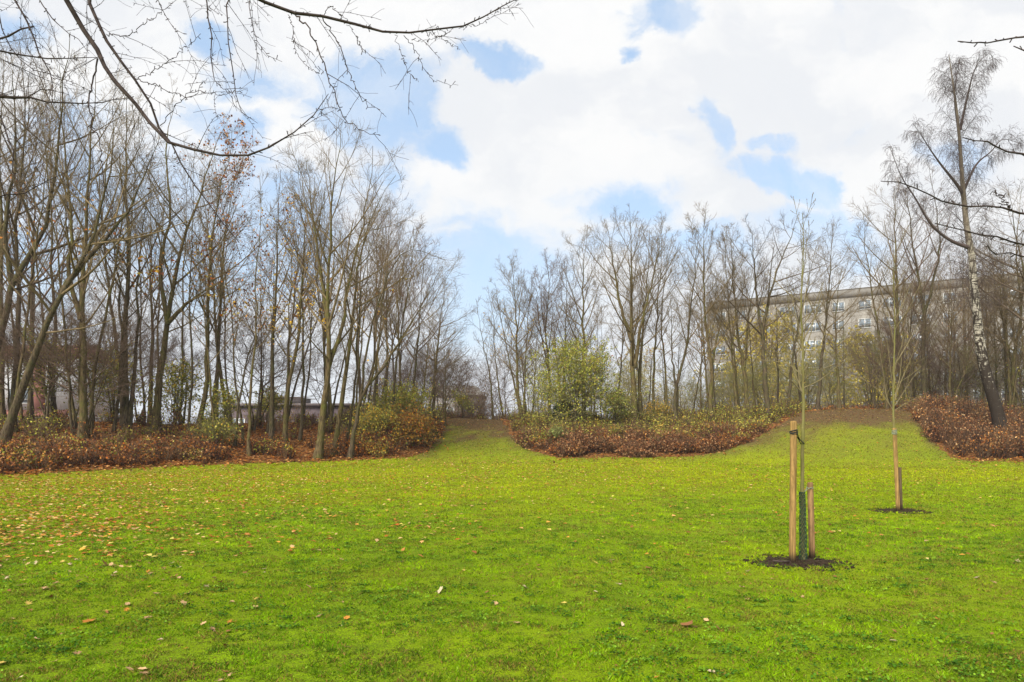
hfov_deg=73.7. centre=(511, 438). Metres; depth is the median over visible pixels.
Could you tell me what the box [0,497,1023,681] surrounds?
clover
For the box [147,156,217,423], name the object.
bare tree
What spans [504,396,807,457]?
hedge
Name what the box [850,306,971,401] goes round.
bare tree
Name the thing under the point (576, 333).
bare tree
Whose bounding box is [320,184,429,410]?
bare tree
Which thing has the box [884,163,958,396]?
bare tree
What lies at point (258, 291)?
bare tree
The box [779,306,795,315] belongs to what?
window
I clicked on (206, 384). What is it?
bare tree
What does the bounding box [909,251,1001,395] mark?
bare tree
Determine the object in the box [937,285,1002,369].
bare tree
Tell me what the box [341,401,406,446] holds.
shrub
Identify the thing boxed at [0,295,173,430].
bare tree
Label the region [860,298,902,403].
bare tree
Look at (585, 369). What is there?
shrub
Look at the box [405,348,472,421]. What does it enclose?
bare tree
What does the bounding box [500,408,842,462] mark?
leaf litter
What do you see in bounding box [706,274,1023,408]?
apartment block
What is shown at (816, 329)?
window
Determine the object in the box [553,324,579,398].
bare tree
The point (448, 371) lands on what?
bare tree
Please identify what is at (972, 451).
leaf litter
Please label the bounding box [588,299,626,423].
bare tree
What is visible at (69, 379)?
bare tree
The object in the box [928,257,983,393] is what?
bare tree
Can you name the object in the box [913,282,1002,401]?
bare tree
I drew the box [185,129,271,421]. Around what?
bare tree
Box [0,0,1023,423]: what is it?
sky
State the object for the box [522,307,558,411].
bare tree
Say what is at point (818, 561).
soil patch
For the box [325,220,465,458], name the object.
bare tree
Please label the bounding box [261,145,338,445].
bare tree
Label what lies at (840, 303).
window
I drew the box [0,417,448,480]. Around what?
leaf litter
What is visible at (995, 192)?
overhanging tree
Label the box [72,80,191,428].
bare tree
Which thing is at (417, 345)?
bare tree
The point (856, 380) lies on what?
willow
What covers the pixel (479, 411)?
distant scrub
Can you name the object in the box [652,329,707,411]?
bare tree
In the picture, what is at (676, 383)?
bare tree
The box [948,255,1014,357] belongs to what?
bare tree
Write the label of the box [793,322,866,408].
bare tree
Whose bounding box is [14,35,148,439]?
bare tree
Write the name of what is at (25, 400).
window
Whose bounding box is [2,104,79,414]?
bare tree
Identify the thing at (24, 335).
bare tree
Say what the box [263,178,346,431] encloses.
bare tree
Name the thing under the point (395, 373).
bare tree
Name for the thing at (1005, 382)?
bare tree
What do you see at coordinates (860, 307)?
window
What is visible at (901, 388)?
bare tree
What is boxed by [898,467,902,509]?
stake
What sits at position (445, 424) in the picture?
bare tree
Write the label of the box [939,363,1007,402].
bare tree
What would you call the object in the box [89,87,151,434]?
bare tree
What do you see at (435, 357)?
bare tree
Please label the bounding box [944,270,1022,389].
bare tree
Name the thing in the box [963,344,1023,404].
bare tree
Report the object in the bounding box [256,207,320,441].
bare tree
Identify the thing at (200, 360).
bare tree
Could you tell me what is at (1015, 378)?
bare tree
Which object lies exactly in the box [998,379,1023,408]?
bare tree
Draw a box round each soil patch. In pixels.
[742,553,854,571]
[868,507,931,513]
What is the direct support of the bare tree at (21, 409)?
on the ground at (820, 421)
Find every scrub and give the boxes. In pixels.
[5,359,1001,423]
[446,402,897,419]
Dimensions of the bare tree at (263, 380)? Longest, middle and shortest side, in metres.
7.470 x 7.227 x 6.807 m
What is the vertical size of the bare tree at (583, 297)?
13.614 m
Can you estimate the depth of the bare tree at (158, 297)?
39.33 m
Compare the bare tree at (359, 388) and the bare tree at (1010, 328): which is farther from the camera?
the bare tree at (1010, 328)
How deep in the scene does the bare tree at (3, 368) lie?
32.30 m
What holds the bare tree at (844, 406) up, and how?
on the ground at (820, 421)
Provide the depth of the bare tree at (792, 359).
45.81 m
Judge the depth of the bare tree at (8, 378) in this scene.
31.71 m
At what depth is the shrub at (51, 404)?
33.77 m
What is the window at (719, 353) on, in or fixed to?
in the apartment block
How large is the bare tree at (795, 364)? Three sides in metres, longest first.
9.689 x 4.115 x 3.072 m
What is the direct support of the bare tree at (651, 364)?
on the ground at (820, 421)
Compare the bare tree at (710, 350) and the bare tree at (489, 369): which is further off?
the bare tree at (489, 369)
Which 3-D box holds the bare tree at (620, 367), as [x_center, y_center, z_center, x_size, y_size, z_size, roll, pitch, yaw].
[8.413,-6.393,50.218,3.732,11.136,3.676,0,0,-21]
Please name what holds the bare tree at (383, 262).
on the ground at (820, 421)
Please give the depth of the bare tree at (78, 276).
36.28 m
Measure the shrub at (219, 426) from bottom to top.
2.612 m
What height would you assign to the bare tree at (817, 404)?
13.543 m
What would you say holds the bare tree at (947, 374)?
on the ground at (820, 421)
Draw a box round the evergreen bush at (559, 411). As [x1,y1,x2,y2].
[546,400,574,423]
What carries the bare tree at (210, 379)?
on the ground at (820, 421)
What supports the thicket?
on the ground at (820, 421)
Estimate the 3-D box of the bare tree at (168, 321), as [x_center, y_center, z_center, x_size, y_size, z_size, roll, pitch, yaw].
[-16.214,-9.934,34.307,6.109,19.162,7.407,0,0,-11]
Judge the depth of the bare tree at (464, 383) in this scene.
61.14 m
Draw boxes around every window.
[9,389,27,403]
[712,346,725,354]
[714,363,725,371]
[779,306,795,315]
[804,304,821,313]
[804,322,821,331]
[804,340,821,349]
[832,302,844,311]
[832,320,844,329]
[859,299,870,309]
[859,318,870,327]
[883,297,900,307]
[883,316,901,326]
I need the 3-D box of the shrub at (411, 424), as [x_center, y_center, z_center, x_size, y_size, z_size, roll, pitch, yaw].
[-5.553,-0.570,38.526,4.313,3.092,3.570,0,0,37]
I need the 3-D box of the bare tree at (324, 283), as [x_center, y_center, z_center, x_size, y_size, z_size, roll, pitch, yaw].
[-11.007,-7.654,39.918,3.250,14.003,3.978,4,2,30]
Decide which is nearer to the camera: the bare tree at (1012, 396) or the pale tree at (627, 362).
the bare tree at (1012, 396)
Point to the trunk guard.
(800, 532)
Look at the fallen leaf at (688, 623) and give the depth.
5.65 m
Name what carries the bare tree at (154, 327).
on the ground at (820, 421)
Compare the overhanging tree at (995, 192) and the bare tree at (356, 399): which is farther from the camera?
the bare tree at (356, 399)
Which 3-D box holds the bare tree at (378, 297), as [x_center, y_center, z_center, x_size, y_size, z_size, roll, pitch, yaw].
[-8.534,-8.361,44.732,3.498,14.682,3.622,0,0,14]
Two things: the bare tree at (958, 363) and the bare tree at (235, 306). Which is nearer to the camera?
the bare tree at (235, 306)
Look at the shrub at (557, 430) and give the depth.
38.20 m
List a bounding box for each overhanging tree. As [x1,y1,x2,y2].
[0,0,532,261]
[881,36,1023,257]
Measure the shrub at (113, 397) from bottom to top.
4.831 m
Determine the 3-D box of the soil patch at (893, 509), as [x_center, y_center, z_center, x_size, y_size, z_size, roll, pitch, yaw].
[8.180,1.537,14.408,1.228,0.086,1.123,0,0,0]
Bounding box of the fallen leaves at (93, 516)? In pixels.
[0,408,1023,558]
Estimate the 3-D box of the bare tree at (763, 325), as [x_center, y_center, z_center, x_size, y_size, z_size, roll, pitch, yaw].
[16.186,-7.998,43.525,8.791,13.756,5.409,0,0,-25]
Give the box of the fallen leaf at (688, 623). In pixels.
[681,620,692,628]
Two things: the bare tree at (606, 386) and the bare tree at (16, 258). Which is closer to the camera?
the bare tree at (16, 258)
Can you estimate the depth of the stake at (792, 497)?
8.59 m
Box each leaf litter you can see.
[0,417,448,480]
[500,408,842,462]
[855,408,1023,466]
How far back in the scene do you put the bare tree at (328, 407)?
42.56 m
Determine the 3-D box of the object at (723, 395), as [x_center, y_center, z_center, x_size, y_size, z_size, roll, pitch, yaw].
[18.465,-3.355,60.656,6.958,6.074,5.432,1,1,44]
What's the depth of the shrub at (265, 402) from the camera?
40.88 m
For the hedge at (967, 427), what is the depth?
36.72 m
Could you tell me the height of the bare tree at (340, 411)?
15.315 m
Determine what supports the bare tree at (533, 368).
on the ground at (820, 421)
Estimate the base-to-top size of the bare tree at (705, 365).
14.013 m
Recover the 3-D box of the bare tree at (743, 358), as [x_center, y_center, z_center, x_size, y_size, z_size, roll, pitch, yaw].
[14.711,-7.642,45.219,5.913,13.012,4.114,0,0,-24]
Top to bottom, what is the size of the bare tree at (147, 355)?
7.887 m
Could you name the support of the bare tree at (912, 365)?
on the ground at (820, 421)
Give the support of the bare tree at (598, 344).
on the ground at (820, 421)
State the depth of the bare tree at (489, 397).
66.91 m
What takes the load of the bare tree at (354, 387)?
on the ground at (820, 421)
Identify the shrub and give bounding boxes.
[0,323,112,415]
[56,339,183,422]
[129,357,209,423]
[182,409,251,447]
[193,379,247,430]
[242,378,294,421]
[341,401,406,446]
[362,372,441,418]
[377,400,450,451]
[446,388,480,417]
[497,331,667,427]
[541,424,571,445]
[642,396,673,417]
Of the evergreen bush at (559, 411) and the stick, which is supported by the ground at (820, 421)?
the evergreen bush at (559, 411)
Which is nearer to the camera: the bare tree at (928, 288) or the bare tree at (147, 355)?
the bare tree at (147, 355)
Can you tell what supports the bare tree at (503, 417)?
on the ground at (820, 421)
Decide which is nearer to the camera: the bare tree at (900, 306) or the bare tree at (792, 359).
the bare tree at (792, 359)
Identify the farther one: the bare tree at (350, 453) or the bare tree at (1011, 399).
the bare tree at (1011, 399)
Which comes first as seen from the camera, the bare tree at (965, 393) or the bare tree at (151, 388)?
the bare tree at (151, 388)
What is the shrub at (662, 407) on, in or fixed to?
on the ground at (820, 421)
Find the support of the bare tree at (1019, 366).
on the ground at (820, 421)
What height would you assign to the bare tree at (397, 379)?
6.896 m
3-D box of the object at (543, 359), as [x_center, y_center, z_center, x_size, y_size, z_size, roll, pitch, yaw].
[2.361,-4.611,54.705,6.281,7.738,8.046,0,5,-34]
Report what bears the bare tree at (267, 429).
on the ground at (820, 421)
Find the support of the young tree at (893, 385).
on the soil patch at (893, 509)
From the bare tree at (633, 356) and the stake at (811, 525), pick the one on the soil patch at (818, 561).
the stake at (811, 525)
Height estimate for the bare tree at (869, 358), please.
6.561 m
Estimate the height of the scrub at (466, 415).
1.855 m
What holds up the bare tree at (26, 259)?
on the ground at (820, 421)
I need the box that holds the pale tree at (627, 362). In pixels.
[606,344,672,411]
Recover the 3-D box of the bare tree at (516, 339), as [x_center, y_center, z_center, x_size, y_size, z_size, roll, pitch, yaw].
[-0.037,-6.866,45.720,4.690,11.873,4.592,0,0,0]
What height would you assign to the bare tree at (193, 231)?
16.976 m
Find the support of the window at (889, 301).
in the apartment block
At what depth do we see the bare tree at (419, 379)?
54.31 m
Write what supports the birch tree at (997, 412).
on the ground at (820, 421)
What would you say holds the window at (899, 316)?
in the apartment block
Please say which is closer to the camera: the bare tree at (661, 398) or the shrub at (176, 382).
the shrub at (176, 382)
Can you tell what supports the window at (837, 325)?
in the apartment block
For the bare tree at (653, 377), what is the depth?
45.57 m
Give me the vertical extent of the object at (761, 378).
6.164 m
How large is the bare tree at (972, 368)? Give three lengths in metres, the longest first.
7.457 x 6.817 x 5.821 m
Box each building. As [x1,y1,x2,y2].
[228,397,365,422]
[427,386,483,412]
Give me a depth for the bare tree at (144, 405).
39.44 m
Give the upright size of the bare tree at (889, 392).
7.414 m
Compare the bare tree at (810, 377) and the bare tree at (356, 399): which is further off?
the bare tree at (810, 377)
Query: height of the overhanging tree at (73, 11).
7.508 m
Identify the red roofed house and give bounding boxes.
[5,345,116,419]
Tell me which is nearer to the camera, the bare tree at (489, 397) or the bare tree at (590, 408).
the bare tree at (590, 408)
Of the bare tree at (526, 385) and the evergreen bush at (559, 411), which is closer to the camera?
the evergreen bush at (559, 411)
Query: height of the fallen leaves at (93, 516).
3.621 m
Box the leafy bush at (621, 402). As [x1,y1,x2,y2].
[598,381,640,423]
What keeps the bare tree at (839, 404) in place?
on the ground at (820, 421)
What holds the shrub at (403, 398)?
on the ground at (820, 421)
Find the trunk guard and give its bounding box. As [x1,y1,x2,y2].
[799,492,806,559]
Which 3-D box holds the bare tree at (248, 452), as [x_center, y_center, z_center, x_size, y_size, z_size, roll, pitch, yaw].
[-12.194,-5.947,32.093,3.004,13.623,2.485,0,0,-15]
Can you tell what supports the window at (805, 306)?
in the apartment block
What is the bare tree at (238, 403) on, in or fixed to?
on the ground at (820, 421)
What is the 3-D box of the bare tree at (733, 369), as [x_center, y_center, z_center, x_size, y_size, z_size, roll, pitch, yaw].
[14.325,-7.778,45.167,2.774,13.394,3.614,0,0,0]
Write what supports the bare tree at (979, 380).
on the ground at (820, 421)
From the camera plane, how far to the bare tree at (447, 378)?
50.21 m
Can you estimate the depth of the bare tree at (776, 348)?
47.87 m
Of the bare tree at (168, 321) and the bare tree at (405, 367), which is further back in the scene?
the bare tree at (405, 367)
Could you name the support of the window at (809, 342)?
in the apartment block
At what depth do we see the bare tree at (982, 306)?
60.74 m
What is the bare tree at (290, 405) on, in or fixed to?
on the ground at (820, 421)
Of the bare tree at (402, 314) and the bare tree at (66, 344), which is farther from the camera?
the bare tree at (402, 314)
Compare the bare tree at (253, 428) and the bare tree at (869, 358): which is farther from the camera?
the bare tree at (869, 358)
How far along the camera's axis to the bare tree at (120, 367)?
31.98 m
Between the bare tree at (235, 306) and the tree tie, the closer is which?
the tree tie
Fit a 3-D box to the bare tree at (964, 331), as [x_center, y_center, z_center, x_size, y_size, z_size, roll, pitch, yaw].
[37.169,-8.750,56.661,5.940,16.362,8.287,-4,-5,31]
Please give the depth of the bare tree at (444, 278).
49.74 m
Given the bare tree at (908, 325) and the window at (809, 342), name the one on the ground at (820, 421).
the bare tree at (908, 325)
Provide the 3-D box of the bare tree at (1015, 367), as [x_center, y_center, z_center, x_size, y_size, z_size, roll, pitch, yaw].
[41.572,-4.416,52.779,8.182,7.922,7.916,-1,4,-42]
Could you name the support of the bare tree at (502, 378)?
on the ground at (820, 421)
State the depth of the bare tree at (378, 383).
54.06 m
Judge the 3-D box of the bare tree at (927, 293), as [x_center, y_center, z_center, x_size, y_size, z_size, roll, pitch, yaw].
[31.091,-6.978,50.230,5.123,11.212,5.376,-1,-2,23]
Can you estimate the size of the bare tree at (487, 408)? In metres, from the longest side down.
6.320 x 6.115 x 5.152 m
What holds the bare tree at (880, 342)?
on the ground at (820, 421)
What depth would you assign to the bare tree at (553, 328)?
57.77 m
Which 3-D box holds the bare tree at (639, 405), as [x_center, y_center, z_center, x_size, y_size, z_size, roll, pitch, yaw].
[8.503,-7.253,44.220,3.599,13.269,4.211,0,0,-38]
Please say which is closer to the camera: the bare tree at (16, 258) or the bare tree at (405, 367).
the bare tree at (16, 258)
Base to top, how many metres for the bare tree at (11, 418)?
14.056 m
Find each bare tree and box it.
[0,19,140,344]
[0,25,82,412]
[0,31,80,421]
[0,76,116,432]
[0,94,210,442]
[0,96,111,428]
[0,134,30,256]
[0,262,136,428]
[0,263,184,434]
[0,293,104,410]
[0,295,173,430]
[0,299,64,393]
[1,84,54,422]
[1,100,83,418]
[1,105,108,414]
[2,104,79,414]
[11,283,187,409]
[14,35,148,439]
[19,80,103,419]
[60,104,148,392]
[62,310,201,419]
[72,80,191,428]
[85,97,169,431]
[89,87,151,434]
[95,131,163,423]
[107,164,202,422]
[113,292,253,423]
[121,71,249,429]
[129,142,192,412]
[138,132,223,432]
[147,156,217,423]
[153,154,242,421]
[153,200,245,444]
[167,112,273,432]
[170,275,336,430]
[183,171,255,444]
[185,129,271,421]
[186,171,273,418]
[189,167,260,422]
[200,304,339,426]
[222,172,285,455]
[228,271,277,446]
[232,183,354,418]
[239,226,287,422]
[241,189,297,432]
[247,166,311,442]
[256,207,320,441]
[259,93,415,459]
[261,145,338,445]
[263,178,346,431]
[264,317,372,406]
[270,209,393,419]
[278,169,326,440]
[288,183,346,423]
[296,199,349,420]
[305,154,444,456]
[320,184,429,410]
[325,205,398,445]
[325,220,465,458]
[326,183,438,406]
[332,346,413,409]
[337,200,412,412]
[345,362,421,404]
[346,200,410,409]
[349,353,431,401]
[351,204,406,405]
[358,246,425,393]
[362,236,444,392]
[363,196,424,401]
[367,338,456,408]
[371,214,443,417]
[377,343,468,408]
[388,231,463,411]
[391,331,484,412]
[396,261,476,409]
[401,306,461,410]
[403,338,489,415]
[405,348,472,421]
[414,292,466,413]
[420,343,462,426]
[423,350,500,414]
[437,389,500,417]
[452,391,507,417]
[456,335,541,416]
[462,297,498,418]
[466,381,522,415]
[475,286,505,418]
[479,249,544,420]
[499,324,545,412]
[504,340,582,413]
[505,353,537,410]
[519,378,557,413]
[520,248,576,416]
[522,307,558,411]
[526,294,586,394]
[542,226,609,412]
[547,249,588,404]
[549,301,599,408]
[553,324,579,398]
[558,361,636,411]
[575,314,612,411]
[579,204,688,426]
[582,304,623,411]
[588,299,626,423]
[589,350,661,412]
[599,275,642,410]
[613,273,656,411]
[624,229,676,419]
[625,385,683,412]
[633,211,696,416]
[643,300,674,410]
[646,231,689,416]
[646,315,677,402]
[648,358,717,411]
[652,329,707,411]
[657,222,717,426]
[665,260,731,407]
[666,199,746,419]
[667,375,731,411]
[675,297,737,409]
[688,282,739,409]
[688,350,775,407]
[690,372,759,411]
[692,294,729,408]
[695,224,783,411]
[697,280,762,407]
[706,222,750,409]
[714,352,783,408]
[715,210,842,414]
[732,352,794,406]
[733,265,773,405]
[746,288,783,377]
[756,282,806,403]
[768,235,842,408]
[773,340,849,407]
[773,352,841,404]
[774,288,815,404]
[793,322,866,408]
[797,218,871,409]
[803,262,877,408]
[804,361,867,408]
[813,294,862,408]
[816,315,929,408]
[826,317,919,405]
[830,173,938,408]
[838,206,909,408]
[838,314,946,406]
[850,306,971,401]
[857,245,935,398]
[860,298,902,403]
[865,249,944,401]
[873,279,947,398]
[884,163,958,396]
[886,358,952,406]
[887,236,957,357]
[891,350,980,399]
[895,307,1022,397]
[899,273,967,396]
[904,337,994,397]
[908,337,980,400]
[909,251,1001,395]
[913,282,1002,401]
[923,237,1000,401]
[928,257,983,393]
[929,342,1023,403]
[933,324,1023,403]
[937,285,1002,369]
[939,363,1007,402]
[943,177,1023,324]
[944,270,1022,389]
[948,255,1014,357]
[952,250,1014,397]
[958,239,1023,404]
[962,183,1023,406]
[963,321,1005,404]
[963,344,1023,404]
[964,236,1023,404]
[973,343,1023,406]
[981,277,1023,408]
[983,259,1023,409]
[992,336,1023,401]
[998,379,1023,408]
[1001,346,1023,387]
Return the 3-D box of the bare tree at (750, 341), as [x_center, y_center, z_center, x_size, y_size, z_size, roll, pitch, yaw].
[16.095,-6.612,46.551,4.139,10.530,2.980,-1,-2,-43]
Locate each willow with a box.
[692,303,834,406]
[821,325,942,408]
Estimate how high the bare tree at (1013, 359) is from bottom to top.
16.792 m
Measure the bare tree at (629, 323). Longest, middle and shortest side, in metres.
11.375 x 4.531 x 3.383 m
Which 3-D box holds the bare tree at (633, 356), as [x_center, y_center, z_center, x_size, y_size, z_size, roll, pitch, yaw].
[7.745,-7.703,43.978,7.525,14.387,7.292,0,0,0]
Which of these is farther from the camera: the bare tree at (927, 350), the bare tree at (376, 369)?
the bare tree at (927, 350)
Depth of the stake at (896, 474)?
14.22 m
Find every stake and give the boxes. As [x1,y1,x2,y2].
[789,421,796,562]
[807,482,814,558]
[892,428,899,510]
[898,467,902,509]
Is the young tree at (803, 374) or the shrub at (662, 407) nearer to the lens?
the young tree at (803, 374)
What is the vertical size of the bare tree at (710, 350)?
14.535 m
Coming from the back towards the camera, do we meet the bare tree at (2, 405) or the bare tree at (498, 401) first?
the bare tree at (498, 401)
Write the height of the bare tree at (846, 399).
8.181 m
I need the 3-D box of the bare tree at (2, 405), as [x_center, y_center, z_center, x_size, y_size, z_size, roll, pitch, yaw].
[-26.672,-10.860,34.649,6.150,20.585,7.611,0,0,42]
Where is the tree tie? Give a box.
[789,429,804,443]
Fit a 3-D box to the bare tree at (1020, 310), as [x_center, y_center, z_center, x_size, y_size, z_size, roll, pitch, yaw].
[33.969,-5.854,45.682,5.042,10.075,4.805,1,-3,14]
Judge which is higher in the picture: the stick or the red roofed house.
the red roofed house
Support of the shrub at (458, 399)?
on the ground at (820, 421)
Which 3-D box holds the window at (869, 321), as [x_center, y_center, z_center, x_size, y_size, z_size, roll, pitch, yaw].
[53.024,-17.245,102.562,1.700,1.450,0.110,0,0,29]
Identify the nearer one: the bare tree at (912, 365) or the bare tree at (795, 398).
the bare tree at (912, 365)
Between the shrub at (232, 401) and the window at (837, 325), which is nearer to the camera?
the shrub at (232, 401)
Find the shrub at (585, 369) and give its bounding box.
[497,331,667,427]
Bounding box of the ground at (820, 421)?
[0,409,1023,681]
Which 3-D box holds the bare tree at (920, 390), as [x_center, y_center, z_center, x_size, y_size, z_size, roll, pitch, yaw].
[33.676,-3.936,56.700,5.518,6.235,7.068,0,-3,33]
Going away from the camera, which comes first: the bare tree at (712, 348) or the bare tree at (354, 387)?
the bare tree at (354, 387)
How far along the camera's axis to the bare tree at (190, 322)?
33.18 m
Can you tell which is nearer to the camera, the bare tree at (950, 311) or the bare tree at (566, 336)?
the bare tree at (566, 336)
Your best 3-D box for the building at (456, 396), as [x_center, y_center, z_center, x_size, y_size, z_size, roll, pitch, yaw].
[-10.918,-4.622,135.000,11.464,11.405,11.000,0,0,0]
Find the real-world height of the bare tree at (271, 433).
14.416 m
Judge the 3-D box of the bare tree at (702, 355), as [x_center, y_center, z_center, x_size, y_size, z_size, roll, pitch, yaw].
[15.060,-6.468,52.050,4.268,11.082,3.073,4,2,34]
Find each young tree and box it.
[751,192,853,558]
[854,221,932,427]
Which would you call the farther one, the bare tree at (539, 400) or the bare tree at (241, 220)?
the bare tree at (539, 400)
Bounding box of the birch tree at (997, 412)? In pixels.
[880,44,1023,430]
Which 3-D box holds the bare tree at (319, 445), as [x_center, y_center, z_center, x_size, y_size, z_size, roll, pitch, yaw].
[-8.466,-7.540,33.698,7.645,17.246,5.473,0,0,-33]
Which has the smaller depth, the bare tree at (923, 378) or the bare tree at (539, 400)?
the bare tree at (923, 378)
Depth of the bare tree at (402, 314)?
49.05 m
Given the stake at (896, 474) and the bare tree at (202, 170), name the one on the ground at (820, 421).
the bare tree at (202, 170)
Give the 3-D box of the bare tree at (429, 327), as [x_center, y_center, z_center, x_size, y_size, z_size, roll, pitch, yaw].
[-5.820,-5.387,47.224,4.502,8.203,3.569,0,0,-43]
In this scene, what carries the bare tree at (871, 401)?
on the ground at (820, 421)
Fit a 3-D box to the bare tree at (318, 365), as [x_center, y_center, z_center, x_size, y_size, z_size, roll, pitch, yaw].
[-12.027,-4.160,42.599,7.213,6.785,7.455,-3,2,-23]
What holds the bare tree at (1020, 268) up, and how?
on the ground at (820, 421)
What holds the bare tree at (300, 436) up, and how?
on the ground at (820, 421)
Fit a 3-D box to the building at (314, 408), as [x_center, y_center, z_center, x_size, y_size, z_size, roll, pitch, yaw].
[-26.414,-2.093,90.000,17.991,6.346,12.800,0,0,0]
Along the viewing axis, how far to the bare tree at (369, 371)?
47.70 m
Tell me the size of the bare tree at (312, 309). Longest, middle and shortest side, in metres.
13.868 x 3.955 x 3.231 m
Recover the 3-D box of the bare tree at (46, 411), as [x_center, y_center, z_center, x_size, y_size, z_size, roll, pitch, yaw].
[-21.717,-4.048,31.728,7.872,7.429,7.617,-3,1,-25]
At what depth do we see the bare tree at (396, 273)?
47.45 m
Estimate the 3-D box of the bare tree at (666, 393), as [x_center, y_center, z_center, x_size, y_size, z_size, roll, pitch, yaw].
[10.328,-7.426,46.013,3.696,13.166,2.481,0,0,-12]
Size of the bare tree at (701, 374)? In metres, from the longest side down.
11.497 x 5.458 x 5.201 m
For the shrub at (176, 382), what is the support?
on the ground at (820, 421)
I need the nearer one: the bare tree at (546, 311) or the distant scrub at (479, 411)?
the bare tree at (546, 311)
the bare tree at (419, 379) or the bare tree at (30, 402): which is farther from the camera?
the bare tree at (419, 379)
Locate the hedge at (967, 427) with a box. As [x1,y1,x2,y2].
[897,386,1023,458]
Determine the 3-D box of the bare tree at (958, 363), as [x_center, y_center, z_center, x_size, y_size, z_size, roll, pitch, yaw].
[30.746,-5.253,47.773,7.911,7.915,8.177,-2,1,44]
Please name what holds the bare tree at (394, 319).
on the ground at (820, 421)
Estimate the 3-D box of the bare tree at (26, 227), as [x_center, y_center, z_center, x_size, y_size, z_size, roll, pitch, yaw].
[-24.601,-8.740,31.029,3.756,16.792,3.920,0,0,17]
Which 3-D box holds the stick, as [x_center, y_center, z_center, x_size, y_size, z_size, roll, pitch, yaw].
[3.356,1.535,8.510,0.202,0.024,0.053,0,0,14]
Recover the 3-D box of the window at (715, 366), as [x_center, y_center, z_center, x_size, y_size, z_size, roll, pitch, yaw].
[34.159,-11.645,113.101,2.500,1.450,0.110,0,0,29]
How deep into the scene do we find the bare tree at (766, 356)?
58.86 m
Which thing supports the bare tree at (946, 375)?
on the ground at (820, 421)
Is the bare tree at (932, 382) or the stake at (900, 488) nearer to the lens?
the stake at (900, 488)
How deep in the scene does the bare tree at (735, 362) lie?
51.36 m
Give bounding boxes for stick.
[773,560,789,561]
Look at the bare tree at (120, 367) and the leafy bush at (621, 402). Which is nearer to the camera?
the bare tree at (120, 367)
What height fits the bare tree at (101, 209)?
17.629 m
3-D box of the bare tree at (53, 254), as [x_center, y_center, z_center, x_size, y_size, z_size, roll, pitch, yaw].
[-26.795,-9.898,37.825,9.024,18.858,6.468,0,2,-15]
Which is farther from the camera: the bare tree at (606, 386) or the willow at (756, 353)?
the willow at (756, 353)
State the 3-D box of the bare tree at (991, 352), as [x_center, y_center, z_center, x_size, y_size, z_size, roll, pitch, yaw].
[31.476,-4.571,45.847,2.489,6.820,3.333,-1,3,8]

